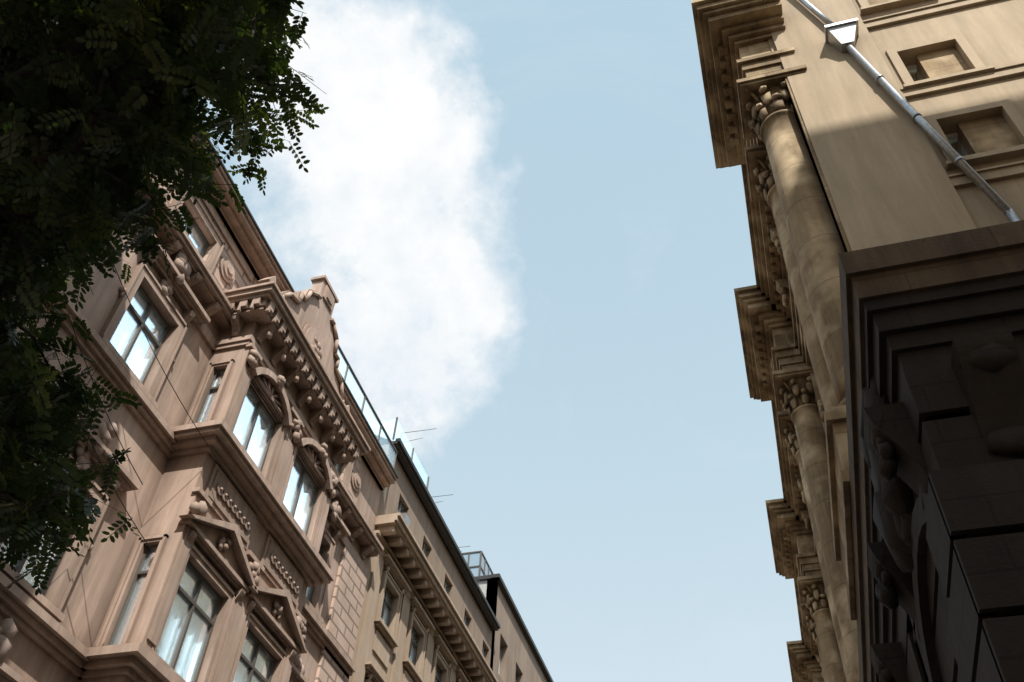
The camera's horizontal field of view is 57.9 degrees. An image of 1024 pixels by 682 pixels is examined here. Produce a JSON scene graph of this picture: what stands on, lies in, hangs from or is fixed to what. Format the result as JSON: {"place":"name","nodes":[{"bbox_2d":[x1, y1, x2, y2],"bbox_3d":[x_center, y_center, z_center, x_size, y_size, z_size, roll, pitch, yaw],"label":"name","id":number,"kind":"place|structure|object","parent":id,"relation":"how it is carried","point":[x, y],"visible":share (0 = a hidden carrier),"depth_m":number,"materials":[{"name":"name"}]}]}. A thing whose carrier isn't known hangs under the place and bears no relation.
{"place":"outdoors","nodes":[
{"label":"outdoors","id":0,"kind":"place"},
{"bbox_2d":[3,263,60,333],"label":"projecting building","id":1,"kind":"structure","parent":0,"point":[17,329],"depth_m":11.33,"materials":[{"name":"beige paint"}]},
{"bbox_2d":[0,125,398,681],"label":"building","id":2,"kind":"structure","parent":0,"point":[262,577],"depth_m":19.91,"materials":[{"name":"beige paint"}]},
{"bbox_2d":[43,257,242,549],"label":"overhead wires","id":3,"kind":"object","parent":2,"relation":"attached to","point":[111,423],"visible":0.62,"depth_m":16.76,"materials":[{"name":"black rubber"}]},
{"bbox_2d":[348,417,500,681],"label":"building","id":4,"kind":"structure","parent":0,"point":[427,614],"depth_m":31.81,"materials":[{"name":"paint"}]},
{"bbox_2d":[401,428,479,580],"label":"roof antennas","id":5,"kind":"object","parent":4,"relation":"on","point":[434,496],"visible":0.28,"depth_m":36.65,"materials":[{"name":"grey paint"}]},
{"bbox_2d":[195,0,800,681],"label":"sky","id":6,"kind":"structure","parent":0,"point":[532,245],"materials":[{"name":"blue"}]},
{"bbox_2d":[462,551,553,681],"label":"building","id":7,"kind":"structure","parent":0,"point":[516,656],"depth_m":42.87,"materials":[{"name":"grey paint"}]},
{"label":"ground","id":8,"kind":"structure","parent":0,"visible":0},
{"bbox_2d":[691,0,1023,681],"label":"building","id":9,"kind":"structure","parent":8,"relation":"on","point":[880,307],"depth_m":12.29,"materials":[{"name":"stone"}]},
{"bbox_2d":[799,0,1019,221],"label":"downpipe","id":10,"kind":"object","parent":9,"relation":"attached to","point":[841,37],"visible":1,"depth_m":14.04,"materials":[{"name":"metal"}]},
{"bbox_3d":[-4.268,-5.244,6.855,12.246,20.599,12.085,-22,-52,22],"label":"tree trunk and limbs","id":11,"kind":"object","parent":8,"relation":"on","visible":0},
{"bbox_2d":[0,0,329,595],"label":"tree leaves","id":12,"kind":"object","parent":11,"relation":"attached to","point":[63,94],"visible":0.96,"depth_m":7.35,"materials":[{"name":"green plant"}]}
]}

